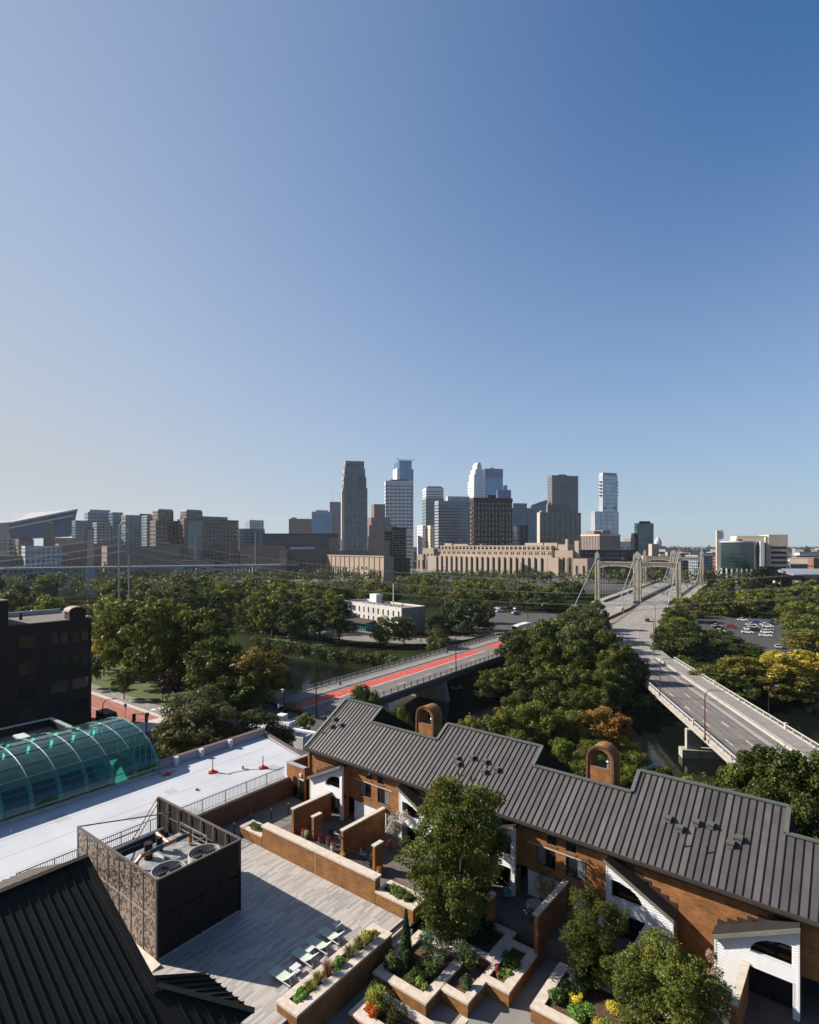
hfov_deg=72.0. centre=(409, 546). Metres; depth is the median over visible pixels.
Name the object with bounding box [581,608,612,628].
leafy tree
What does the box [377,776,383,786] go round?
window
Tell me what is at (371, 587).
leafy tree
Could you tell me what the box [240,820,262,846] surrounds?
brick planter
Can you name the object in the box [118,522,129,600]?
transmission pylon
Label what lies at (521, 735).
leafy tree
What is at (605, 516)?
residential tower
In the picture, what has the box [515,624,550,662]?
leafy tree
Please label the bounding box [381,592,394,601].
leafy tree
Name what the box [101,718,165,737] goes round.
concrete crossing
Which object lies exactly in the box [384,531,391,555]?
apartment block
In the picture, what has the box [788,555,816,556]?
building
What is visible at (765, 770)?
leafy tree
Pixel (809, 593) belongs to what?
leafy tree
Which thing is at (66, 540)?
mill building
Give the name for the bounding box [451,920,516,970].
brick planter
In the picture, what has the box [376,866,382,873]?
flower pot
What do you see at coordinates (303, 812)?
patio wall
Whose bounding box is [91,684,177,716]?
sidewalk
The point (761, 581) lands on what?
leafy tree
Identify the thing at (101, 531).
apartment block
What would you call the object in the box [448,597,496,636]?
leafy tree
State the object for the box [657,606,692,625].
leafy tree
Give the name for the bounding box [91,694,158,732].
brick street
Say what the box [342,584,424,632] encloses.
white building
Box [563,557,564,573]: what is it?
window
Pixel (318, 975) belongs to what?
ornamental grass
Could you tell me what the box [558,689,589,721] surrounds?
leafy tree
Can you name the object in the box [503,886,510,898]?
patio chair
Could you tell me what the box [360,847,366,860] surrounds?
patio chair
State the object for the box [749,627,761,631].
parked car
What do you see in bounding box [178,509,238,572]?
apartment tower
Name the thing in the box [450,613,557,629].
parking area
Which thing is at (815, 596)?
leafy tree
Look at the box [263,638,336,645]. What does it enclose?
park lawn
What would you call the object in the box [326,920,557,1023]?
court
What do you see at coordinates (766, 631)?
parked car
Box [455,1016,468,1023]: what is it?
garden wall
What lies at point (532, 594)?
leafy tree
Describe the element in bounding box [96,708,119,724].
parked van
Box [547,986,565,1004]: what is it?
shrub
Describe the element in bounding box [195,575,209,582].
leafy tree
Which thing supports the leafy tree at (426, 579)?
on the island ground at (652, 715)
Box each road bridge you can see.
[272,637,507,718]
[628,658,818,790]
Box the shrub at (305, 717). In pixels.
[298,712,315,727]
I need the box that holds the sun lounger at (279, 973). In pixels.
[268,965,298,989]
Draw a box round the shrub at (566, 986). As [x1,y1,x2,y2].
[559,978,584,997]
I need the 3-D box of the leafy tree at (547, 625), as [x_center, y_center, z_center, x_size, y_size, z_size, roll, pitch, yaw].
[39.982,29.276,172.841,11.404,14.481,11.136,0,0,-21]
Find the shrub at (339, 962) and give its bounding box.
[332,955,345,970]
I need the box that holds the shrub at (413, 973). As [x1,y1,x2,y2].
[404,962,427,985]
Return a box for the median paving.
[609,604,642,622]
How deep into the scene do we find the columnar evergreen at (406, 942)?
35.93 m
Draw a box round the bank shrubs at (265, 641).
[250,636,516,687]
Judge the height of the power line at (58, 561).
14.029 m
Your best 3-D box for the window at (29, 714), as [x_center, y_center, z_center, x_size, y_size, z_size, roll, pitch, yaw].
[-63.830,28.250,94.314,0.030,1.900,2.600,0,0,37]
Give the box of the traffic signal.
[132,713,147,734]
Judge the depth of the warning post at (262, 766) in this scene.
60.95 m
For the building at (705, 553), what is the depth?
1107.67 m
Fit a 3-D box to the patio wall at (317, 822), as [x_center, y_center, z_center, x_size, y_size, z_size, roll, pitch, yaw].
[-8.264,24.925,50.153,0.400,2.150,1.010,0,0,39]
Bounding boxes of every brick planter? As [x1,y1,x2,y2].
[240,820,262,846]
[276,923,391,1023]
[349,992,434,1023]
[372,930,467,1016]
[375,880,426,923]
[440,971,485,1017]
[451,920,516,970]
[479,939,537,1007]
[530,961,668,1023]
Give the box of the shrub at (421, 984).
[414,976,429,991]
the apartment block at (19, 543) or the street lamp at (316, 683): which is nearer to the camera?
the street lamp at (316, 683)
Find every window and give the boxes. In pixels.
[19,635,36,648]
[19,661,36,674]
[19,685,36,699]
[19,708,36,722]
[51,632,57,644]
[51,658,57,669]
[51,680,67,693]
[51,701,67,715]
[61,631,67,643]
[61,656,67,668]
[72,630,78,641]
[72,655,78,666]
[72,676,87,689]
[72,697,87,710]
[81,629,87,640]
[81,653,87,665]
[359,781,371,799]
[365,772,371,781]
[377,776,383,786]
[377,788,389,807]
[536,846,555,871]
[546,835,556,847]
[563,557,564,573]
[565,842,576,855]
[565,856,586,884]
[771,546,785,548]
[771,551,785,553]
[771,556,785,558]
[771,561,785,563]
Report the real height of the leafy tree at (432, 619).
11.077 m
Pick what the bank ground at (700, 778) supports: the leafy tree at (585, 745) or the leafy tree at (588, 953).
the leafy tree at (585, 745)
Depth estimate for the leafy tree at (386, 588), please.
330.73 m
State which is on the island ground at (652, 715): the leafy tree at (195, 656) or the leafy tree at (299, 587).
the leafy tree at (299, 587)
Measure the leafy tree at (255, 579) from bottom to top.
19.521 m
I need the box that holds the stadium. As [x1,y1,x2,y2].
[0,509,77,538]
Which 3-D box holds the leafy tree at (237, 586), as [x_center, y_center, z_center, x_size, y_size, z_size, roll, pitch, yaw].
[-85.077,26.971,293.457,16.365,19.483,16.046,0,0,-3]
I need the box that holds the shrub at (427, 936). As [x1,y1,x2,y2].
[415,929,450,963]
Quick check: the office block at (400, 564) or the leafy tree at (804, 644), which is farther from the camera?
the office block at (400, 564)
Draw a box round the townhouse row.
[303,698,818,1021]
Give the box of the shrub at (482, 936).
[471,918,498,944]
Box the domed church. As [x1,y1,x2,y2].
[654,536,665,548]
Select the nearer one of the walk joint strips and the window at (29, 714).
the walk joint strips
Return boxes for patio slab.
[284,810,818,1023]
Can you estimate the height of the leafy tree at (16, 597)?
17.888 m
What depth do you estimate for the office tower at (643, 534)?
902.91 m
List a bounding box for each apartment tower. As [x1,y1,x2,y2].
[150,509,177,545]
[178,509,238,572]
[470,495,512,549]
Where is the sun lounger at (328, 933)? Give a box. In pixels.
[318,926,345,947]
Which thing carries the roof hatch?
on the flat roof block at (45, 725)
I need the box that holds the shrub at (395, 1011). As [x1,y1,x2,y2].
[374,986,408,1023]
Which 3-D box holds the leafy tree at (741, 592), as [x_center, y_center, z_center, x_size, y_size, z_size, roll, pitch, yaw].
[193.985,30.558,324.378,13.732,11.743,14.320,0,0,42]
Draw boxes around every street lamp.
[101,698,116,722]
[300,657,316,718]
[646,616,653,651]
[659,658,674,696]
[703,690,724,740]
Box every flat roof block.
[0,717,78,745]
[0,728,307,881]
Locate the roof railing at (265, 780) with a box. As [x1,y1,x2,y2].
[16,767,283,874]
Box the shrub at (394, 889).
[387,882,403,895]
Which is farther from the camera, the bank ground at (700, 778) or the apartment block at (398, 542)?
the apartment block at (398, 542)
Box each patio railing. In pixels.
[312,831,340,854]
[344,846,371,869]
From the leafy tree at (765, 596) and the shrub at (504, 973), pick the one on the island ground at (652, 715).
the leafy tree at (765, 596)
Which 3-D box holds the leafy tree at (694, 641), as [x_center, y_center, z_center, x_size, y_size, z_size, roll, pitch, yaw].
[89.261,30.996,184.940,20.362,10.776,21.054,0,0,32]
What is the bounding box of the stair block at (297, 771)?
[286,754,307,801]
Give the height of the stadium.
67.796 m
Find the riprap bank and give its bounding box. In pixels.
[450,685,490,694]
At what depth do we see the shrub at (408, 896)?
40.01 m
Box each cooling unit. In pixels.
[125,848,196,919]
[153,832,230,898]
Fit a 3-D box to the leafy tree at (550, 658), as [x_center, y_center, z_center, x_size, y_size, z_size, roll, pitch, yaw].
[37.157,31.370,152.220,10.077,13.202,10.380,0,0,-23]
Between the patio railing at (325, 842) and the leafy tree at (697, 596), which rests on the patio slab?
the patio railing at (325, 842)
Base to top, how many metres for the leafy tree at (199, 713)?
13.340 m
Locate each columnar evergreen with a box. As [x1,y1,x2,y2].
[397,909,414,963]
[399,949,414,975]
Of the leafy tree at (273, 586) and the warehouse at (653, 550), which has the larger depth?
the warehouse at (653, 550)
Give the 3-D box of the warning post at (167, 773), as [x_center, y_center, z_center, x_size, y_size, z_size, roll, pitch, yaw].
[-25.293,23.880,59.340,1.336,0.300,0.600,0,0,-23]
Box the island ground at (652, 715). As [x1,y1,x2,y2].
[23,590,811,725]
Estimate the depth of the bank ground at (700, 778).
81.55 m
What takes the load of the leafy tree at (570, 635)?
on the island ground at (652, 715)
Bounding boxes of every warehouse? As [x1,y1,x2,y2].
[0,555,70,580]
[240,546,284,575]
[280,547,328,577]
[280,550,287,576]
[620,542,630,549]
[641,544,669,576]
[808,558,818,568]
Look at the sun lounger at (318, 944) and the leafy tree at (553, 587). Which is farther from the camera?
the leafy tree at (553, 587)
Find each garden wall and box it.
[261,822,381,903]
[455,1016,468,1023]
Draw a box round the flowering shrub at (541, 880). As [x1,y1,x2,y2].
[530,874,554,900]
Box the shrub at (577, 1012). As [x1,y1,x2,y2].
[566,1000,594,1023]
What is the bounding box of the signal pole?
[277,689,286,713]
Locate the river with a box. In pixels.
[5,587,818,777]
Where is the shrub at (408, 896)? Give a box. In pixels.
[395,888,414,903]
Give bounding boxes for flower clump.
[363,1001,381,1017]
[364,978,385,1002]
[364,983,385,1015]
[568,971,586,995]
[568,991,582,1004]
[591,1016,603,1023]
[597,1016,615,1023]
[605,999,621,1017]
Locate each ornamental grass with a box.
[303,979,318,991]
[310,968,324,985]
[321,957,334,976]
[342,941,357,957]
[351,932,369,949]
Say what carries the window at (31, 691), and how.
in the brick building at (45, 663)
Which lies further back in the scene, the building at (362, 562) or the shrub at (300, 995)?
the building at (362, 562)
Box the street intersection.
[95,705,324,759]
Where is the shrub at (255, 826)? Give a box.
[249,820,261,831]
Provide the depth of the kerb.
115.91 m
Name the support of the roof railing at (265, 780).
on the flat roof block at (33, 840)
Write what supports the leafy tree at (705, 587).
on the island ground at (652, 715)
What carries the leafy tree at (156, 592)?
on the island ground at (652, 715)
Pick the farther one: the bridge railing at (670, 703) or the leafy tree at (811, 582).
the leafy tree at (811, 582)
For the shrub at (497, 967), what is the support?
in the brick planter at (502, 991)
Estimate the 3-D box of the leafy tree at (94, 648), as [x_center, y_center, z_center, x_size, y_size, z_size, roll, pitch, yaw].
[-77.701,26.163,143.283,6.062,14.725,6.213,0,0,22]
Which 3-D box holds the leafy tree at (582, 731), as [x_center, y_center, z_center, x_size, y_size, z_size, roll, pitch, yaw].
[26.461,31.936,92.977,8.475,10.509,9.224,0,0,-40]
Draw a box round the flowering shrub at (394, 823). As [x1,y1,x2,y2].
[385,809,408,836]
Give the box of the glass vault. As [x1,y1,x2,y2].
[0,717,160,826]
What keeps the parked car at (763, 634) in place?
on the parking lot
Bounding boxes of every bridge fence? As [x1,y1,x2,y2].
[305,634,498,690]
[310,652,507,718]
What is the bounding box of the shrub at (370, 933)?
[360,929,377,944]
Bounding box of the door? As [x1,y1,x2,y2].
[299,780,303,801]
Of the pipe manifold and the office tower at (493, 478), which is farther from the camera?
the office tower at (493, 478)
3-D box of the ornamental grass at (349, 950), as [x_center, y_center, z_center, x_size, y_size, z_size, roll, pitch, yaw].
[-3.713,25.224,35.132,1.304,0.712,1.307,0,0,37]
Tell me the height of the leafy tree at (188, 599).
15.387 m
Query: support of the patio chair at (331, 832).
on the patio slab
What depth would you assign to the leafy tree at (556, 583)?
383.37 m
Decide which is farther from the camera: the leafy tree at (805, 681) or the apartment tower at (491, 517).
the apartment tower at (491, 517)
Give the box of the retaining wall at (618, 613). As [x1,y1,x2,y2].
[607,602,637,618]
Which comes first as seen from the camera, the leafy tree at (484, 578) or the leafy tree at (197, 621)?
the leafy tree at (197, 621)
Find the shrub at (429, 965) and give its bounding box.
[417,951,440,978]
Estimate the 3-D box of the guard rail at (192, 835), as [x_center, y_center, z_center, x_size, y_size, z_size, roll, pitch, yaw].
[-17.207,22.087,42.155,3.650,1.025,2.325,0,0,37]
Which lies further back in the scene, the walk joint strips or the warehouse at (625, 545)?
the warehouse at (625, 545)
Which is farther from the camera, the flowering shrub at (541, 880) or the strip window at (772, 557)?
the strip window at (772, 557)
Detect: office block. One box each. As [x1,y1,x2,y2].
[239,529,264,550]
[245,520,263,528]
[289,517,311,533]
[312,510,331,533]
[394,558,409,574]
[406,531,412,568]
[417,525,425,553]
[427,525,434,547]
[512,525,527,544]
[530,500,546,511]
[580,530,620,549]
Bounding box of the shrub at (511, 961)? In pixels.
[501,948,523,970]
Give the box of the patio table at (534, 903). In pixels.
[526,898,542,913]
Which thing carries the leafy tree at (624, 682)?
on the island ground at (652, 715)
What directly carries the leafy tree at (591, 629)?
on the island ground at (652, 715)
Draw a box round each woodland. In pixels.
[0,567,572,582]
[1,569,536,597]
[572,566,792,585]
[666,545,818,550]
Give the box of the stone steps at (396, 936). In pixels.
[391,923,412,951]
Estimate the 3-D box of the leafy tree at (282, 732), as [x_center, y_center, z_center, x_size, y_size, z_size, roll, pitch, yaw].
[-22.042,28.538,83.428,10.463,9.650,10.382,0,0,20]
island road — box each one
[498,600,632,639]
[611,604,673,658]
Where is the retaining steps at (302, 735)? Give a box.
[275,713,315,749]
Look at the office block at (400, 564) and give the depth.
701.18 m
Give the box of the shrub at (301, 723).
[296,718,310,729]
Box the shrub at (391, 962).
[383,949,403,972]
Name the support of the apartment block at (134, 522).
on the bank ground at (589, 586)
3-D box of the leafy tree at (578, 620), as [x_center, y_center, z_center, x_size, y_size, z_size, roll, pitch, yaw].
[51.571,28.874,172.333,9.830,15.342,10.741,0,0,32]
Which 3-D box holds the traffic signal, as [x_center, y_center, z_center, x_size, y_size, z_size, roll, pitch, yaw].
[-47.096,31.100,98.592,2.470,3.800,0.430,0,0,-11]
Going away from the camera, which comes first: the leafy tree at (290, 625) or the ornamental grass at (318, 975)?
the ornamental grass at (318, 975)
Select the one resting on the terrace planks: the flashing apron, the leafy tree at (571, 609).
the flashing apron
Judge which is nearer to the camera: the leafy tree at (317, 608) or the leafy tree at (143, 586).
the leafy tree at (317, 608)
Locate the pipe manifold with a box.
[135,831,192,865]
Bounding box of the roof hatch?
[13,733,35,740]
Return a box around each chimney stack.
[87,528,93,566]
[255,532,256,563]
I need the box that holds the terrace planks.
[152,828,403,1023]
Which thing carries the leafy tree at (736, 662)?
on the island ground at (652, 715)
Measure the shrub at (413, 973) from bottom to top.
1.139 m
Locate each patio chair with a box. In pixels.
[327,828,333,841]
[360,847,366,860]
[384,839,391,850]
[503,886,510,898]
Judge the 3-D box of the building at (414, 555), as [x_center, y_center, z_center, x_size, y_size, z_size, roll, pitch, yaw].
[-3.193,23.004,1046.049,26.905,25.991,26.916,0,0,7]
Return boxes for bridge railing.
[632,669,737,763]
[659,658,805,755]
[671,657,818,749]
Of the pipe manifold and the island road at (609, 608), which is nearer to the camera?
the pipe manifold
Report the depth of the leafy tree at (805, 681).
142.33 m
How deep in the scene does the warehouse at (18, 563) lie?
578.50 m
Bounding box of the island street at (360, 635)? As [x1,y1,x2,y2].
[288,627,502,644]
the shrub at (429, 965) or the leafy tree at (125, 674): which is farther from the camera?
the leafy tree at (125, 674)
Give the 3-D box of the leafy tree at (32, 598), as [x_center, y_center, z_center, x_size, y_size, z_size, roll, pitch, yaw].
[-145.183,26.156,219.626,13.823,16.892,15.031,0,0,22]
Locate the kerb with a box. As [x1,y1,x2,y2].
[91,691,163,718]
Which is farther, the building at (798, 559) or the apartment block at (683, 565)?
the building at (798, 559)
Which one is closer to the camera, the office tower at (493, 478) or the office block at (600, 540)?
the office block at (600, 540)
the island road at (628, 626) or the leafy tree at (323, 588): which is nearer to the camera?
the island road at (628, 626)
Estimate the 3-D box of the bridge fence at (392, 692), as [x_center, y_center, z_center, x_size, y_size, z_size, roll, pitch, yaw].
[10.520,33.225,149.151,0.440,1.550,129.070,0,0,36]
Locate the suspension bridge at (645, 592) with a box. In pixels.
[570,550,707,613]
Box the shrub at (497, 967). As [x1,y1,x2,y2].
[494,963,500,977]
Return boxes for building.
[0,599,91,728]
[55,538,81,543]
[55,544,106,575]
[102,546,179,577]
[180,559,214,573]
[326,555,393,581]
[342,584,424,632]
[413,551,415,560]
[417,539,594,578]
[659,549,675,551]
[675,550,704,552]
[688,552,715,554]
[716,530,787,584]
[773,569,818,584]
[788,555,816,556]
[788,563,807,568]
[789,557,818,563]
[792,548,810,554]
[794,552,818,556]
[796,549,810,551]
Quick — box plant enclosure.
[77,796,241,961]
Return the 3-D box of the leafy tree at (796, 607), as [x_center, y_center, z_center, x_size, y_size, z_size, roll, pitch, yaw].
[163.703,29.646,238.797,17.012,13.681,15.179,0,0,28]
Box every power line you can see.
[0,536,117,552]
[0,544,123,561]
[0,551,120,568]
[2,552,117,568]
[4,536,122,552]
[4,544,119,560]
[123,551,811,604]
[124,544,813,593]
[126,536,814,581]
[127,551,810,604]
[133,545,814,592]
[134,537,817,580]
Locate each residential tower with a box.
[338,461,369,555]
[590,473,618,534]
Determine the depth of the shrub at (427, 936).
36.23 m
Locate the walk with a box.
[224,796,380,886]
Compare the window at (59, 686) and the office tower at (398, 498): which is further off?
the office tower at (398, 498)
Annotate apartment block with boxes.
[0,538,19,554]
[15,539,33,554]
[21,546,60,581]
[72,520,96,543]
[84,509,109,522]
[93,523,109,545]
[109,512,122,545]
[121,514,151,545]
[142,515,152,545]
[203,516,227,519]
[263,533,337,548]
[329,538,338,554]
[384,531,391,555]
[391,527,405,557]
[624,537,634,549]
[681,560,686,572]
[685,555,715,577]
[713,557,715,572]
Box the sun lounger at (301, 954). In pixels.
[291,947,319,969]
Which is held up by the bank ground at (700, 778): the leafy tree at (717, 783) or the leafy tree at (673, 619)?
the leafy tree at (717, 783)
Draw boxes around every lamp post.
[332,653,340,684]
[768,685,777,717]
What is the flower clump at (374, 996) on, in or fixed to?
in the brick planter at (357, 1014)
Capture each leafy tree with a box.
[0,574,7,592]
[0,588,29,608]
[0,590,26,612]
[11,582,30,596]
[16,604,42,611]
[25,591,54,608]
[30,576,56,596]
[30,594,70,610]
[32,574,60,596]
[78,604,94,621]
[91,593,129,669]
[91,595,169,676]
[91,624,116,675]
[91,656,103,687]
[99,581,120,600]
[109,580,130,590]
[110,576,123,581]
[110,668,133,698]
[111,588,133,601]
[116,597,203,685]
[119,734,158,769]
[123,577,134,589]
[130,590,147,600]
[132,578,153,589]
[132,582,151,591]
[144,588,165,609]
[149,685,242,762]
[157,668,181,702]
[158,606,235,683]
[160,584,185,608]
[167,574,190,586]
[172,587,204,607]
[177,581,192,588]
[177,593,203,613]
[179,577,198,587]
[181,635,243,687]
[182,682,252,711]
[183,653,249,691]
[192,581,207,590]
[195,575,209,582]
[196,587,213,597]
[198,580,214,588]
[201,590,226,617]
[207,669,271,710]
[209,581,235,604]
[218,588,242,618]
[229,645,289,703]
[232,580,255,597]
[232,587,271,629]
[232,706,296,746]
[239,582,268,606]
[245,576,264,584]
[246,590,276,632]
[255,582,270,593]
[256,594,289,637]
[257,660,293,690]
[269,577,285,594]
[274,587,291,627]
[277,578,296,589]
[277,601,304,640]
[280,603,309,634]
[286,588,304,614]
[296,581,311,594]
[297,597,323,621]
[300,581,320,595]
[301,600,330,642]
[303,591,324,605]
[307,588,323,598]
[308,599,333,632]
[315,583,326,591]
[322,592,345,616]
[324,581,344,599]
[324,598,352,645]
[337,585,355,599]
[346,584,356,599]
[348,684,388,710]
[354,583,374,595]
[354,591,373,599]
[365,580,378,592]
[369,615,402,646]
[376,583,401,601]
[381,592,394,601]
[391,616,417,644]
[393,773,515,942]
[396,706,414,727]
[408,575,422,592]
[419,577,436,600]
[425,613,448,638]
[425,628,451,651]
[437,600,461,633]
[443,592,458,603]
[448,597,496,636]
[450,588,468,603]
[451,579,469,591]
[457,712,481,729]
[472,583,482,597]
[473,667,509,700]
[475,587,500,604]
[477,577,490,593]
[480,601,496,619]
[480,706,530,738]
[491,581,506,595]
[492,663,537,700]
[493,628,526,669]
[500,689,533,711]
[504,633,534,671]
[508,699,576,753]
[510,582,534,609]
[510,729,535,742]
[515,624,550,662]
[520,668,563,700]
[521,622,549,661]
[527,638,564,679]
[528,588,563,611]
[528,689,561,716]
[530,589,547,609]
[532,618,557,663]
[541,664,580,703]
[545,584,561,598]
[545,618,565,644]
[546,581,563,592]
[546,707,602,756]
[548,737,581,773]
[552,590,568,608]
[553,621,589,653]
[556,606,582,617]
[556,626,593,669]
[558,578,572,591]
[558,612,578,626]
[558,625,591,667]
[558,670,606,706]
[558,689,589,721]
[559,884,629,992]
[560,639,596,679]
[564,581,585,598]
[564,616,591,637]
[569,758,585,776]
[573,737,608,762]
[575,613,592,627]
[579,618,607,656]
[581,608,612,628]
[581,706,636,753]
[582,686,612,720]
[585,666,625,710]
[588,599,610,624]
[588,615,610,630]
[591,627,623,668]
[593,647,632,680]
[599,925,738,1023]
[608,674,633,707]
[608,733,640,756]
[609,643,651,693]
[619,750,662,788]
[647,624,716,654]
[651,766,672,775]
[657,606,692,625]
[664,617,697,630]
[671,619,702,639]
[672,597,696,611]
[674,603,705,618]
[682,775,693,780]
[687,664,732,687]
[691,591,712,609]
[696,758,761,795]
[698,585,715,590]
[700,593,729,614]
[702,629,745,649]
[707,587,725,593]
[711,779,720,786]
[713,598,738,616]
[716,579,735,591]
[717,654,769,684]
[719,584,734,594]
[719,642,766,655]
[720,593,735,597]
[720,677,759,699]
[724,743,818,813]
[728,664,791,695]
[731,593,763,616]
[735,589,755,596]
[739,565,795,592]
[741,778,811,837]
[750,649,808,694]
[751,597,765,612]
[754,592,774,607]
[758,671,818,701]
[761,585,777,593]
[772,593,794,604]
[772,596,795,613]
[773,588,797,595]
[774,600,818,627]
[774,746,818,818]
[777,648,818,684]
[778,629,818,655]
[779,613,818,644]
[781,685,818,703]
[782,788,818,839]
[790,585,809,590]
[794,587,811,595]
[798,594,818,604]
[800,652,818,685]
[805,578,818,586]
[805,591,818,595]
[805,604,818,613]
[811,593,818,599]
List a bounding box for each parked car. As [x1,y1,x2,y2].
[163,686,187,693]
[726,624,737,627]
[741,629,753,633]
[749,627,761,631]
[759,633,771,636]
[760,629,772,633]
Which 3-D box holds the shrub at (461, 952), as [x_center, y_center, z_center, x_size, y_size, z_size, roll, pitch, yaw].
[3.542,26.200,36.002,1.474,1.436,2.016,0,0,-22]
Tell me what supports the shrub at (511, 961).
in the brick planter at (502, 991)
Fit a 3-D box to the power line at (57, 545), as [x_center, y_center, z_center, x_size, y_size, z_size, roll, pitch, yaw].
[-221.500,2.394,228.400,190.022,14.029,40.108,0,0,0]
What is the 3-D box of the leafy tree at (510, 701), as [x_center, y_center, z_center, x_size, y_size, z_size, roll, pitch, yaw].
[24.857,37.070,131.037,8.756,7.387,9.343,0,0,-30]
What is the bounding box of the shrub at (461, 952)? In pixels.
[451,939,477,971]
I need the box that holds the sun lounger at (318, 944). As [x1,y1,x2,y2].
[305,936,334,956]
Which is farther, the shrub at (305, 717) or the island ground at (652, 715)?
the island ground at (652, 715)
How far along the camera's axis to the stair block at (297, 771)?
58.19 m
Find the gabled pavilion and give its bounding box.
[0,854,254,1023]
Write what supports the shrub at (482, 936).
in the brick planter at (488, 952)
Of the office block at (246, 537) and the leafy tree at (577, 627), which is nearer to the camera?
the leafy tree at (577, 627)
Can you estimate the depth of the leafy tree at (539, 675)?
140.87 m
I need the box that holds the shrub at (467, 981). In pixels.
[462,973,472,991]
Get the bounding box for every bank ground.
[4,547,818,590]
[94,654,719,928]
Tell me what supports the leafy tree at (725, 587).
on the island ground at (652, 715)
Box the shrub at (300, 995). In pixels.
[293,985,307,1004]
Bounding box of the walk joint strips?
[245,808,291,826]
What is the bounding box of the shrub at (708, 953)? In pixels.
[704,948,724,1000]
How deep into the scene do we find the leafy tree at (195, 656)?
116.83 m
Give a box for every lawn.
[92,663,275,719]
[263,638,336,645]
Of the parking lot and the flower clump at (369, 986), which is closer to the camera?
the flower clump at (369, 986)
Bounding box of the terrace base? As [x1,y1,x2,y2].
[224,789,428,1023]
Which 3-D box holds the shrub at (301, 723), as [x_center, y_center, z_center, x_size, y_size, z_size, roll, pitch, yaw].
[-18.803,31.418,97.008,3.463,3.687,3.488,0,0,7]
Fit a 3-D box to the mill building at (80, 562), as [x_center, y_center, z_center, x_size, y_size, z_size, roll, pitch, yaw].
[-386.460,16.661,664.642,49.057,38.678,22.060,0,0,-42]
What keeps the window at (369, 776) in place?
in the townhouse row
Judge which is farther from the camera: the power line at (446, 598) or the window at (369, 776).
the power line at (446, 598)
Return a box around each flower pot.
[304,830,309,839]
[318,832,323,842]
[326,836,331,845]
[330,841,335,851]
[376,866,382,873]
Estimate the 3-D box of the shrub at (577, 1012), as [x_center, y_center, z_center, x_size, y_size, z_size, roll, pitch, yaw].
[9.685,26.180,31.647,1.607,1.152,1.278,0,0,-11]
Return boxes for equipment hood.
[113,827,168,855]
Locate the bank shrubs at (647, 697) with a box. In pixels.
[555,680,763,714]
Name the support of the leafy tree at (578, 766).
on the bank ground at (700, 778)
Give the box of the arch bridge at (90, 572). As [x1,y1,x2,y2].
[0,563,298,587]
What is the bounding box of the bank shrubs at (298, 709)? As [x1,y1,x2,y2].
[260,698,713,776]
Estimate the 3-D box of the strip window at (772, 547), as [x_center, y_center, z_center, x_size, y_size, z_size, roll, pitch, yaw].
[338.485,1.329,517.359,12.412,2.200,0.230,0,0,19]
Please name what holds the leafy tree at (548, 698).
on the island ground at (652, 715)
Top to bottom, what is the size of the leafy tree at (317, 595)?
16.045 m
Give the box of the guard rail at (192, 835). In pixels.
[178,822,206,849]
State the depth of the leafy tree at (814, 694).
140.81 m
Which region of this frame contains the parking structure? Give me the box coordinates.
[571,550,635,577]
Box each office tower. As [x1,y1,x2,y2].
[330,502,340,549]
[367,504,396,555]
[384,479,412,530]
[393,457,413,480]
[422,486,443,546]
[435,496,469,547]
[468,463,484,497]
[484,463,502,497]
[496,485,510,497]
[512,503,537,542]
[537,504,580,549]
[548,474,577,512]
[631,521,653,554]
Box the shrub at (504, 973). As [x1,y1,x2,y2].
[497,967,511,979]
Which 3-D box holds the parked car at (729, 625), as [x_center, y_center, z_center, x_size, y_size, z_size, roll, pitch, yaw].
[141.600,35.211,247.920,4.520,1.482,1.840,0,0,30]
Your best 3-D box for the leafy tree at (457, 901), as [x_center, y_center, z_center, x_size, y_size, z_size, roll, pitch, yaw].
[2.903,21.924,39.705,8.152,11.562,8.342,0,0,-43]
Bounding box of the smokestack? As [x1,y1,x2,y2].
[383,541,389,581]
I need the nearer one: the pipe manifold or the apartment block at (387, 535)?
the pipe manifold
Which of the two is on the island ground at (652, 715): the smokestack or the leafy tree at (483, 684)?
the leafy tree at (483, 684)
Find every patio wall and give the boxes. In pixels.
[291,791,331,833]
[311,812,321,840]
[340,806,385,855]
[371,840,383,871]
[484,891,495,925]
[533,879,568,967]
[628,923,651,1002]
[730,961,749,1023]
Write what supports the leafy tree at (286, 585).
on the island ground at (652, 715)
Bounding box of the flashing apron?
[137,945,160,971]
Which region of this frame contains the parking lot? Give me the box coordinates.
[693,616,818,660]
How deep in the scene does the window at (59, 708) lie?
98.14 m
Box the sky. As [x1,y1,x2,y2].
[0,0,818,546]
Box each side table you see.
[289,962,300,977]
[304,944,314,954]
[332,920,342,932]
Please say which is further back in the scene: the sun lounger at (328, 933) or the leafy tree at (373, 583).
the leafy tree at (373, 583)
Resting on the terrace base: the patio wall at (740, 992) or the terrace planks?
the terrace planks
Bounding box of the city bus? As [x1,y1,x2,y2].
[512,622,530,630]
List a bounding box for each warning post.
[162,770,175,776]
[208,760,216,773]
[259,756,266,769]
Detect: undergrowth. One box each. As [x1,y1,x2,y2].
[61,598,360,642]
[106,655,185,686]
[660,611,800,680]
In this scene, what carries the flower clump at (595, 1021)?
in the brick planter at (544, 1008)

